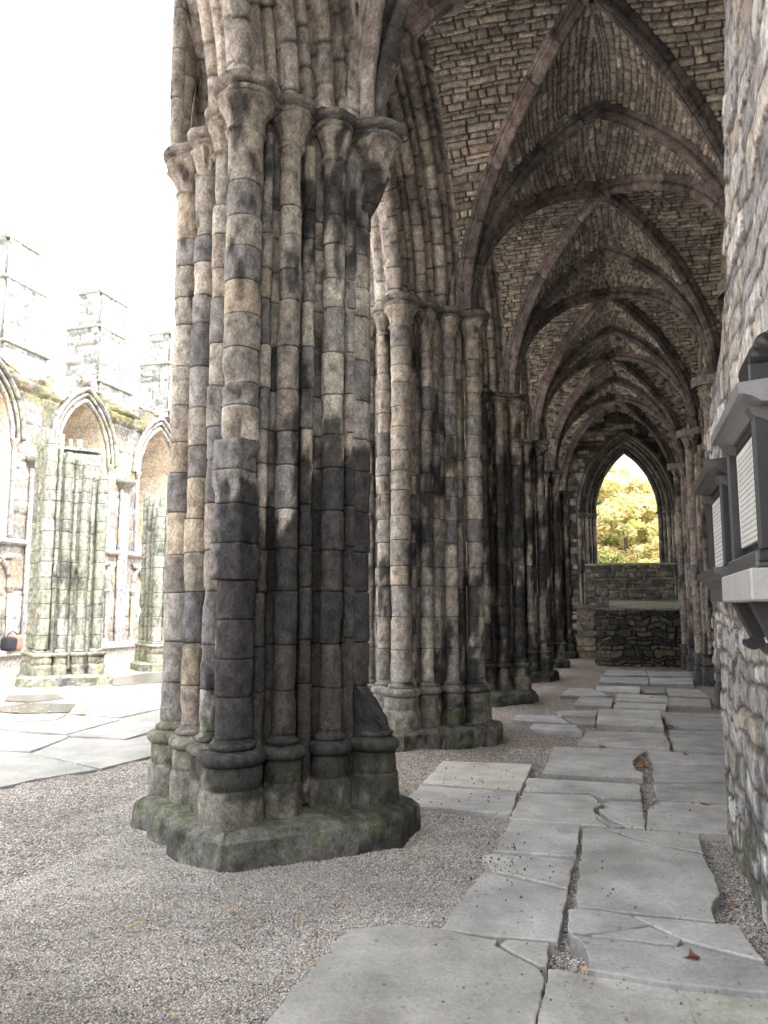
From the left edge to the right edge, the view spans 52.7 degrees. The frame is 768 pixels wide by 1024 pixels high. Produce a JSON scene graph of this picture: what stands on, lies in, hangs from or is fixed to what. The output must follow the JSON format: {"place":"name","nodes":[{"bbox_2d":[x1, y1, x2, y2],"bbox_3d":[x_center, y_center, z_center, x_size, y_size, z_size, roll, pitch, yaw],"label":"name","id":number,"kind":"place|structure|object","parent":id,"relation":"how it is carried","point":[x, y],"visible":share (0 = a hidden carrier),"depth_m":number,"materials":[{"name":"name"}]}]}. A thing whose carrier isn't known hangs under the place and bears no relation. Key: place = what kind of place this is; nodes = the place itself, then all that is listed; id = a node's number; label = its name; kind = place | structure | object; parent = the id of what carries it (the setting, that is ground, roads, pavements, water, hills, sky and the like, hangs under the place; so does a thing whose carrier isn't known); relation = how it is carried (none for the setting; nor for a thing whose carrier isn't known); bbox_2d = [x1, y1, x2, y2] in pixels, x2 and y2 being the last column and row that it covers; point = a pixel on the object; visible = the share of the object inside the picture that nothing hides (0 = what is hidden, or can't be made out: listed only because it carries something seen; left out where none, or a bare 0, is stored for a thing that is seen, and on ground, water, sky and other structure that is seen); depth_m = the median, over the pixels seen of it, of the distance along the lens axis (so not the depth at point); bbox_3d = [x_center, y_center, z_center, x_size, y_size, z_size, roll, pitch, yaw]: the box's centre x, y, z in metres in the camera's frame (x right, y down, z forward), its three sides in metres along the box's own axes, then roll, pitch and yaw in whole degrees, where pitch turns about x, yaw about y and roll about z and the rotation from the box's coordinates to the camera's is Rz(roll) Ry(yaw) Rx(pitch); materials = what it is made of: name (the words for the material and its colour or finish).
{"place":"outdoors","nodes":[
{"label":"outdoors","id":0,"kind":"place"},
{"bbox_2d":[0,0,644,547],"label":"sky","id":1,"kind":"structure","parent":0,"point":[85,85],"materials":[{"name":"white"}]},
{"bbox_2d":[0,656,767,1023],"bbox_3d":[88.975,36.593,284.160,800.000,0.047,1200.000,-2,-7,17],"label":"ground","id":2,"kind":"structure","parent":0,"point":[416,766],"depth_m":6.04,"materials":[{"name":"grey gravel"}]},
{"bbox_2d":[0,713,66,722],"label":"flagstone","id":3,"kind":"object","parent":2,"relation":"on","point":[6,717],"visible":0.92,"depth_m":10.92,"materials":[{"name":"grey stone"}]},
{"bbox_2d":[0,731,67,752],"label":"flagstone","id":4,"kind":"object","parent":2,"relation":"on","point":[19,742],"visible":0.86,"depth_m":8.97,"materials":[{"name":"grey stone"}]},
{"bbox_2d":[5,694,63,702],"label":"flagstone","id":5,"kind":"object","parent":2,"relation":"on","point":[33,698],"visible":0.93,"depth_m":13.24,"materials":[{"name":"grey stone"}]},
{"bbox_2d":[0,702,74,713],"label":"flagstone","id":6,"kind":"object","parent":2,"relation":"on","point":[43,708],"visible":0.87,"depth_m":11.89,"materials":[{"name":"grey stone"}]},
{"bbox_2d":[0,751,96,789],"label":"flagstone","id":7,"kind":"object","parent":2,"relation":"on","point":[16,768],"visible":0.91,"depth_m":7.43,"materials":[{"name":"grey stone"}]},
{"bbox_2d":[0,719,119,735],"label":"flagstone","id":8,"kind":"object","parent":2,"relation":"on","point":[63,727],"visible":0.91,"depth_m":10.09,"materials":[{"name":"grey stone"}]},
{"bbox_2d":[15,427,112,687],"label":"ruined pier","id":9,"kind":"structure","parent":2,"relation":"on","point":[65,599],"depth_m":16.02,"materials":[{"name":"stone"}]},
{"bbox_2d":[0,357,171,669],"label":"nave wall","id":10,"kind":"structure","parent":2,"relation":"on","point":[136,453],"depth_m":24.12,"materials":[{"name":"stone"}]},
{"bbox_2d":[0,631,22,650],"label":"bag","id":11,"kind":"object","parent":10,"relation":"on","point":[11,643],"visible":1,"depth_m":19.88,"materials":[{"name":"fabric"}]},
{"bbox_2d":[0,359,26,535],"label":"window","id":12,"kind":"structure","parent":10,"relation":"in","point":[9,444],"depth_m":20.68,"materials":[{"name":"stone"}]},
{"bbox_2d":[0,232,50,437],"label":"buttress","id":13,"kind":"structure","parent":10,"relation":"attached to","point":[23,306],"depth_m":22.28,"materials":[{"name":"beige stone"}]},
{"bbox_2d":[51,387,118,546],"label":"window","id":14,"kind":"structure","parent":10,"relation":"in","point":[76,419],"depth_m":24.32,"materials":[{"name":"stone"}]},
{"bbox_2d":[65,289,133,463],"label":"buttress","id":15,"kind":"structure","parent":10,"relation":"attached to","point":[98,348],"depth_m":25.92,"materials":[{"name":"beige stone"}]},
{"bbox_2d":[132,417,170,551],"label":"window","id":16,"kind":"structure","parent":10,"relation":"in","point":[150,465],"depth_m":28.04,"materials":[{"name":"stone"}]},
{"bbox_2d":[138,330,173,442],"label":"buttress","id":17,"kind":"structure","parent":10,"relation":"attached to","point":[155,387],"depth_m":29.63,"materials":[{"name":"beige stone"}]},
{"bbox_2d":[33,736,150,770],"bbox_3d":[-3.080,2.645,8.600,1.462,0.073,2.351,2,-7,-15],"label":"flagstone","id":18,"kind":"object","parent":2,"relation":"on","point":[101,755],"visible":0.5,"depth_m":8.29,"materials":[{"name":"grey stone"}]},
{"bbox_2d":[68,714,160,739],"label":"flagstone","id":19,"kind":"object","parent":2,"relation":"on","point":[131,728],"visible":0.56,"depth_m":9.84,"materials":[{"name":"grey stone"}]},
{"bbox_2d":[69,699,160,718],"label":"flagstone","id":20,"kind":"object","parent":2,"relation":"on","point":[119,709],"visible":0.72,"depth_m":11.90,"materials":[{"name":"grey stone"}]},
{"bbox_2d":[109,672,162,686],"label":"flagstone","id":21,"kind":"object","parent":2,"relation":"on","point":[147,678],"visible":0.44,"depth_m":16.68,"materials":[{"name":"grey stone"}]},
{"bbox_2d":[130,494,167,672],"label":"ruined pier","id":22,"kind":"structure","parent":2,"relation":"on","point":[148,655],"depth_m":19.66,"materials":[{"name":"stone"}]},
{"bbox_2d":[131,0,420,872],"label":"clustered pier","id":23,"kind":"structure","parent":2,"relation":"on","point":[271,738],"depth_m":5.46,"materials":[{"name":"stone"}]},
{"bbox_2d":[187,0,353,111],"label":"arcade arch","id":24,"kind":"structure","parent":23,"relation":"on","point":[297,46],"depth_m":5.96,"materials":[{"name":"stone"}]},
{"bbox_2d":[344,0,411,118],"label":"vault bay","id":25,"kind":"object","parent":23,"relation":"on","point":[377,26],"visible":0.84,"depth_m":6.00,"materials":[{"name":"stone"}]},
{"bbox_2d":[265,926,544,1023],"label":"flagstone","id":26,"kind":"object","parent":2,"relation":"on","point":[373,975],"visible":0.97,"depth_m":3.12,"materials":[{"name":"grey stone"}]},
{"bbox_2d":[367,292,502,751],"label":"clustered pier","id":27,"kind":"structure","parent":2,"relation":"on","point":[429,687],"depth_m":9.25,"materials":[{"name":"stone"}]},
{"bbox_2d":[190,30,458,307],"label":"arcade arch","id":28,"kind":"structure","parent":27,"relation":"on","point":[414,243],"depth_m":9.41,"materials":[{"name":"stone"}]},
{"bbox_2d":[448,249,505,390],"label":"arcade arch","id":29,"kind":"structure","parent":27,"relation":"on","point":[492,346],"depth_m":13.44,"materials":[{"name":"stone"}]},
{"bbox_2d":[409,785,517,818],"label":"flagstone","id":30,"kind":"object","parent":2,"relation":"on","point":[501,804],"visible":0.79,"depth_m":6.12,"materials":[{"name":"grey stone"}]},
{"bbox_2d":[422,761,531,794],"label":"flagstone","id":31,"kind":"object","parent":2,"relation":"on","point":[493,776],"visible":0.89,"depth_m":7.03,"materials":[{"name":"grey stone"}]},
{"bbox_2d":[464,385,538,706],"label":"clustered pier","id":32,"kind":"structure","parent":2,"relation":"on","point":[508,676],"depth_m":13.14,"materials":[{"name":"stone"}]},
{"bbox_2d":[466,119,724,393],"bbox_3d":[3.253,-3.675,11.417,3.769,2.688,4.304,-2,-7,17],"label":"vault bay","id":33,"kind":"object","parent":32,"relation":"on","point":[588,195],"visible":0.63,"depth_m":12.13,"materials":[{"name":"stone"}]},
{"bbox_2d":[441,873,567,955],"bbox_3d":[0.653,2.062,3.985,0.547,0.102,0.847,-2,-7,17],"label":"flagstone","id":34,"kind":"object","parent":2,"relation":"on","point":[494,915],"visible":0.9,"depth_m":3.87,"materials":[{"name":"grey stone"}]},
{"bbox_2d":[500,940,549,981],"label":"flagstone","id":35,"kind":"object","parent":2,"relation":"on","point":[536,954],"visible":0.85,"depth_m":3.42,"materials":[{"name":"grey stone"}]},
{"bbox_2d":[482,854,574,895],"bbox_3d":[0.820,2.131,4.528,0.555,0.098,0.505,-2,-7,17],"label":"flagstone","id":36,"kind":"object","parent":2,"relation":"on","point":[536,870],"visible":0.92,"depth_m":4.53,"materials":[{"name":"grey stone"}]},
{"bbox_2d":[509,436,559,682],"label":"clustered pier","id":37,"kind":"structure","parent":2,"relation":"on","point":[542,670],"depth_m":16.98,"materials":[{"name":"stone"}]},
{"bbox_2d":[498,350,531,438],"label":"arcade arch","id":38,"kind":"structure","parent":37,"relation":"on","point":[525,385],"depth_m":17.27,"materials":[{"name":"stone"}]},
{"bbox_2d":[526,410,548,468],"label":"arcade arch","id":39,"kind":"structure","parent":37,"relation":"on","point":[545,435],"depth_m":17.50,"materials":[{"name":"stone"}]},
{"bbox_2d":[494,820,580,862],"bbox_3d":[1.038,2.208,5.151,0.508,0.097,0.752,-2,-7,17],"label":"flagstone","id":40,"kind":"object","parent":2,"relation":"on","point":[540,839],"visible":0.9,"depth_m":5.07,"materials":[{"name":"grey stone"}]},
{"bbox_2d":[513,715,569,724],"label":"flagstone","id":41,"kind":"object","parent":2,"relation":"on","point":[524,719],"visible":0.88,"depth_m":10.47,"materials":[{"name":"grey stone"}]},
{"bbox_2d":[534,469,570,668],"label":"clustered pier","id":42,"kind":"structure","parent":2,"relation":"on","point":[556,645],"depth_m":20.79,"materials":[{"name":"stone"}]},
{"bbox_2d":[529,723,581,736],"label":"flagstone","id":43,"kind":"object","parent":2,"relation":"on","point":[556,729],"visible":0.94,"depth_m":9.63,"materials":[{"name":"grey stone"}]},
{"bbox_2d":[510,793,606,832],"bbox_3d":[1.360,2.304,5.936,0.688,0.098,0.924,-2,-7,17],"label":"flagstone","id":44,"kind":"object","parent":2,"relation":"on","point":[581,810],"visible":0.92,"depth_m":5.85,"materials":[{"name":"grey stone"}]},
{"bbox_2d":[402,722,723,1019],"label":"stray pebbles","id":45,"kind":"object","parent":2,"relation":"on","point":[583,959],"visible":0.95,"depth_m":4.46,"materials":[{"name":"stone"}]},
{"bbox_2d":[550,489,577,658],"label":"clustered pier","id":46,"kind":"structure","parent":2,"relation":"on","point":[568,637],"depth_m":24.48,"materials":[{"name":"stone"}]},
{"bbox_2d":[544,447,560,488],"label":"arcade arch","id":47,"kind":"structure","parent":46,"relation":"on","point":[549,463],"depth_m":21.20,"materials":[{"name":"stone"}]},
{"bbox_2d":[560,383,675,489],"bbox_3d":[6.816,-2.273,22.791,3.779,2.688,4.293,-2,-7,17],"label":"vault bay","id":48,"kind":"object","parent":46,"relation":"on","point":[602,403],"visible":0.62,"depth_m":23.66,"materials":[{"name":"stone"}]},
{"bbox_2d":[557,711,597,718],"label":"flagstone","id":49,"kind":"object","parent":2,"relation":"on","point":[582,714],"visible":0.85,"depth_m":11.08,"materials":[{"name":"stone"}]},
{"bbox_2d":[564,717,595,727],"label":"flagstone","id":50,"kind":"object","parent":2,"relation":"on","point":[578,722],"visible":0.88,"depth_m":10.37,"materials":[{"name":"stone"}]},
{"bbox_2d":[523,778,641,804],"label":"flagstone","id":51,"kind":"object","parent":2,"relation":"on","point":[618,792],"visible":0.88,"depth_m":6.50,"materials":[{"name":"grey stone"}]},
{"bbox_2d":[560,688,609,698],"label":"flagstone","id":52,"kind":"object","parent":2,"relation":"on","point":[573,693],"visible":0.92,"depth_m":13.55,"materials":[{"name":"stone"}]},
{"bbox_2d":[575,696,612,708],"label":"flagstone","id":53,"kind":"object","parent":2,"relation":"on","point":[592,703],"visible":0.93,"depth_m":12.25,"materials":[{"name":"grey stone"}]},
{"bbox_2d":[543,747,645,783],"bbox_3d":[2.103,2.515,7.676,0.961,0.106,1.493,-2,-7,17],"label":"flagstone","id":54,"kind":"object","parent":2,"relation":"on","point":[585,764],"visible":0.93,"depth_m":7.46,"materials":[{"name":"grey stone"}]},
{"bbox_2d":[568,908,647,945],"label":"flagstone","id":55,"kind":"object","parent":2,"relation":"on","point":[586,922],"visible":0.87,"depth_m":3.71,"materials":[{"name":"grey stone"}]},
{"bbox_2d":[595,813,622,828],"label":"flagstone","id":56,"kind":"object","parent":2,"relation":"on","point":[608,824],"visible":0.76,"depth_m":5.48,"materials":[{"name":"stone"}]},
{"bbox_2d":[597,490,621,547],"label":"green tree","id":57,"kind":"object","parent":2,"relation":"on","point":[611,540],"visible":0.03,"depth_m":42.81,"materials":[{"name":"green plant"}]},
{"bbox_2d":[537,969,695,1023],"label":"flagstone","id":58,"kind":"object","parent":2,"relation":"on","point":[602,1001],"visible":1,"depth_m":2.99,"materials":[{"name":"grey stone"}]},
{"bbox_2d":[596,686,639,694],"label":"flagstone","id":59,"kind":"object","parent":2,"relation":"on","point":[614,690],"visible":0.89,"depth_m":14.28,"materials":[{"name":"stone"}]},
{"bbox_2d":[558,410,679,658],"bbox_3d":[6.607,0.335,24.793,6.400,8.700,1.003,-2,-7,17],"label":"window wall","id":60,"kind":"structure","parent":2,"relation":"on","point":[607,442],"depth_m":24.29,"materials":[{"name":"stone"}]},
{"bbox_2d":[598,550,641,563],"bbox_3d":[9.511,3.640,32.966,3.271,4.136,3.213,-2,-7,17],"label":"green tree","id":61,"kind":"object","parent":2,"relation":"on","point":[602,558],"visible":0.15,"depth_m":32.31,"materials":[{"name":"green plant"}]},
{"bbox_2d":[599,808,645,830],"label":"flagstone","id":62,"kind":"object","parent":2,"relation":"on","point":[634,820],"visible":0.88,"depth_m":5.63,"materials":[{"name":"grey stone"}]},
{"bbox_2d":[597,512,648,552],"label":"autumn tree","id":63,"kind":"object","parent":2,"relation":"on","point":[636,523],"depth_m":44.48,"materials":[{"name":"yellow plant"}]},
{"bbox_2d":[577,731,669,751],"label":"flagstone","id":64,"kind":"object","parent":2,"relation":"on","point":[646,742],"visible":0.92,"depth_m":8.83,"materials":[{"name":"grey stone"}]},
{"bbox_2d":[604,801,642,811],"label":"flagstone","id":65,"kind":"object","parent":2,"relation":"on","point":[632,806],"visible":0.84,"depth_m":5.97,"materials":[{"name":"stone"}]},
{"bbox_2d":[599,676,648,685],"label":"flagstone","id":66,"kind":"object","parent":2,"relation":"on","point":[623,681],"visible":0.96,"depth_m":15.80,"materials":[{"name":"grey stone"}]},
{"bbox_2d":[603,670,647,676],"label":"flagstone","id":67,"kind":"object","parent":2,"relation":"on","point":[623,673],"visible":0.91,"depth_m":17.85,"materials":[{"name":"stone"}]},
{"bbox_2d":[596,465,659,562],"bbox_3d":[12.111,2.102,39.429,6.878,8.775,7.099,-2,-7,17],"label":"autumn tree","id":68,"kind":"object","parent":2,"relation":"on","point":[636,498],"visible":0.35,"depth_m":37.41,"materials":[{"name":"yellow plant"}]},
{"bbox_2d":[596,709,663,732],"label":"flagstone","id":69,"kind":"object","parent":2,"relation":"on","point":[623,720],"visible":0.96,"depth_m":10.01,"materials":[{"name":"grey stone"}]},
{"bbox_2d":[591,927,681,946],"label":"flagstone","id":70,"kind":"object","parent":2,"relation":"on","point":[650,936],"visible":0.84,"depth_m":3.56,"materials":[{"name":"grey stone"}]},
{"bbox_2d":[594,579,681,667],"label":"stone platform","id":71,"kind":"structure","parent":2,"relation":"on","point":[636,633],"depth_m":20.77,"materials":[{"name":"grey stone"}]},
{"bbox_2d":[614,702,666,712],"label":"flagstone","id":72,"kind":"object","parent":2,"relation":"on","point":[638,706],"visible":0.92,"depth_m":11.95,"materials":[{"name":"stone"}]},
{"bbox_2d":[615,694,668,704],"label":"flagstone","id":73,"kind":"object","parent":2,"relation":"on","point":[634,698],"visible":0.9,"depth_m":12.86,"materials":[{"name":"grey stone"}]},
{"bbox_2d":[576,828,720,923],"bbox_3d":[1.528,2.130,4.551,0.770,0.105,1.483,-2,-7,17],"label":"flagstone","id":74,"kind":"object","parent":2,"relation":"on","point":[653,881],"visible":0.94,"depth_m":4.32,"materials":[{"name":"grey stone"}]},
{"bbox_2d":[639,518,659,562],"bbox_3d":[13.950,2.978,34.467,5.350,5.822,5.291,-2,-7,17],"label":"autumn tree","id":75,"kind":"object","parent":2,"relation":"on","point":[655,545],"visible":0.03,"depth_m":35.20,"materials":[{"name":"yellow plant"}]},
{"bbox_2d":[606,828,702,854],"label":"flagstone","id":76,"kind":"object","parent":2,"relation":"on","point":[689,842],"visible":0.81,"depth_m":5.11,"materials":[{"name":"grey stone"}]},
{"bbox_2d":[644,687,665,695],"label":"flagstone","id":77,"kind":"object","parent":2,"relation":"on","point":[654,691],"visible":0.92,"depth_m":14.07,"materials":[{"name":"stone"}]},
{"bbox_2d":[570,935,767,998],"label":"flagstone","id":78,"kind":"object","parent":2,"relation":"on","point":[707,971],"visible":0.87,"depth_m":3.23,"materials":[{"name":"grey stone"}]},
{"bbox_2d":[580,966,590,971],"bbox_3d":[0.846,1.907,3.231,0.060,0.014,0.048,0,-7,4],"label":"fallen leaf","id":79,"kind":"object","parent":78,"relation":"on","point":[585,968],"visible":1,"depth_m":3.24,"materials":[{"name":"plant"}]},
{"bbox_2d":[684,948,699,959],"bbox_3d":[1.313,1.890,3.312,0.074,0.033,0.054,-2,-7,17],"label":"fallen leaf","id":80,"kind":"object","parent":78,"relation":"on","point":[692,955],"visible":1,"depth_m":3.31,"materials":[{"name":"plant"}]},
{"bbox_2d":[646,671,692,677],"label":"flagstone","id":81,"kind":"object","parent":2,"relation":"on","point":[657,674],"visible":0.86,"depth_m":17.59,"materials":[{"name":"stone"}]},
{"bbox_2d":[649,678,693,687],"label":"flagstone","id":82,"kind":"object","parent":2,"relation":"on","point":[676,682],"visible":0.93,"depth_m":15.60,"materials":[{"name":"stone"}]},
{"bbox_2d":[667,461,696,670],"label":"wall respond","id":83,"kind":"structure","parent":2,"relation":"on","point":[678,471],"depth_m":19.75,"materials":[{"name":"stone"}]},
{"bbox_2d":[648,751,724,767],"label":"flagstone","id":84,"kind":"object","parent":2,"relation":"on","point":[680,759],"visible":0.69,"depth_m":7.79,"materials":[{"name":"grey stone"}]},
{"bbox_2d":[646,802,727,840],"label":"flagstone","id":85,"kind":"object","parent":2,"relation":"on","point":[708,822],"visible":0.62,"depth_m":5.58,"materials":[{"name":"grey stone"}]},
{"bbox_2d":[653,764,724,783],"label":"flagstone","id":86,"kind":"object","parent":2,"relation":"on","point":[669,774],"visible":0.66,"depth_m":7.09,"materials":[{"name":"grey stone"}]},
{"bbox_2d":[667,688,710,700],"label":"flagstone","id":87,"kind":"object","parent":2,"relation":"on","point":[687,693],"visible":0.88,"depth_m":13.62,"materials":[{"name":"stone"}]},
{"bbox_2d":[668,697,711,709],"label":"flagstone","id":88,"kind":"object","parent":2,"relation":"on","point":[692,704],"visible":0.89,"depth_m":12.36,"materials":[{"name":"grey stone"}]},
{"bbox_2d":[654,783,726,804],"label":"flagstone","id":89,"kind":"object","parent":2,"relation":"on","point":[711,793],"visible":0.63,"depth_m":6.37,"materials":[{"name":"grey stone"}]},
{"bbox_2d":[662,712,722,730],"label":"flagstone","id":90,"kind":"object","parent":2,"relation":"on","point":[692,722],"visible":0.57,"depth_m":10.42,"materials":[{"name":"grey stone"}]},
{"bbox_2d":[676,426,714,686],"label":"wall respond","id":91,"kind":"structure","parent":2,"relation":"on","point":[690,439],"depth_m":15.94,"materials":[{"name":"stone"}]},
{"bbox_2d":[508,257,699,440],"bbox_3d":[4.440,-3.209,15.212,3.768,2.692,4.296,-2,-7,17],"label":"vault bay","id":92,"kind":"object","parent":91,"relation":"on","point":[591,305],"visible":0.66,"depth_m":16.12,"materials":[{"name":"stone"}]},
{"bbox_2d":[546,334,700,469],"bbox_3d":[5.627,-2.741,19.002,3.775,2.686,4.298,-2,-7,17],"label":"vault bay","id":93,"kind":"object","parent":91,"relation":"on","point":[597,367],"visible":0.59,"depth_m":20.01,"materials":[{"name":"stone"}]},
{"bbox_2d":[668,730,724,754],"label":"flagstone","id":94,"kind":"object","parent":2,"relation":"on","point":[704,742],"visible":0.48,"depth_m":8.83,"materials":[{"name":"grey stone"}]},
{"bbox_2d":[634,916,763,963],"bbox_3d":[1.432,2.005,3.568,0.526,0.114,0.379,-2,-7,17],"label":"flagstone","id":95,"kind":"object","parent":2,"relation":"on","point":[728,940],"visible":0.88,"depth_m":3.57,"materials":[{"name":"grey stone"}]},
{"bbox_2d":[675,222,725,683],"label":"aisle wall","id":96,"kind":"structure","parent":2,"relation":"on","point":[702,368],"depth_m":15.46,"materials":[{"name":"grey stone"}]},
{"bbox_2d":[691,371,721,709],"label":"wall respond","id":97,"kind":"structure","parent":2,"relation":"on","point":[701,385],"depth_m":12.47,"materials":[{"name":"stone"}]},
{"bbox_2d":[677,990,767,1023],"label":"flagstone","id":98,"kind":"object","parent":2,"relation":"on","point":[709,1008],"visible":0.94,"depth_m":2.95,"materials":[{"name":"grey stone"}]},
{"bbox_2d":[718,277,726,302],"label":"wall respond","id":99,"kind":"structure","parent":2,"relation":"on","point":[722,286],"depth_m":8.89,"materials":[{"name":"stone"}]},
{"bbox_2d":[364,0,725,309],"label":"vault bay","id":100,"kind":"object","parent":99,"relation":"on","point":[525,88],"visible":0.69,"depth_m":8.72,"materials":[{"name":"stone"}]},
{"bbox_2d":[706,0,767,929],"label":"rubble wall","id":101,"kind":"structure","parent":2,"relation":"on","point":[744,697],"depth_m":3.93,"materials":[{"name":"grey stone"}]},
{"bbox_2d":[693,457,731,601],"bbox_3d":[2.001,0.140,4.590,0.210,0.775,1.060,-2,-7,17],"label":"memorial tablet","id":102,"kind":"object","parent":101,"relation":"attached to","point":[710,487],"visible":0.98,"depth_m":4.56,"materials":[{"name":"stone"}]},
{"bbox_2d":[710,330,767,654],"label":"memorial tablet","id":103,"kind":"object","parent":101,"relation":"attached to","point":[739,435],"visible":1,"depth_m":3.29,"materials":[{"name":"stone"}]}
]}

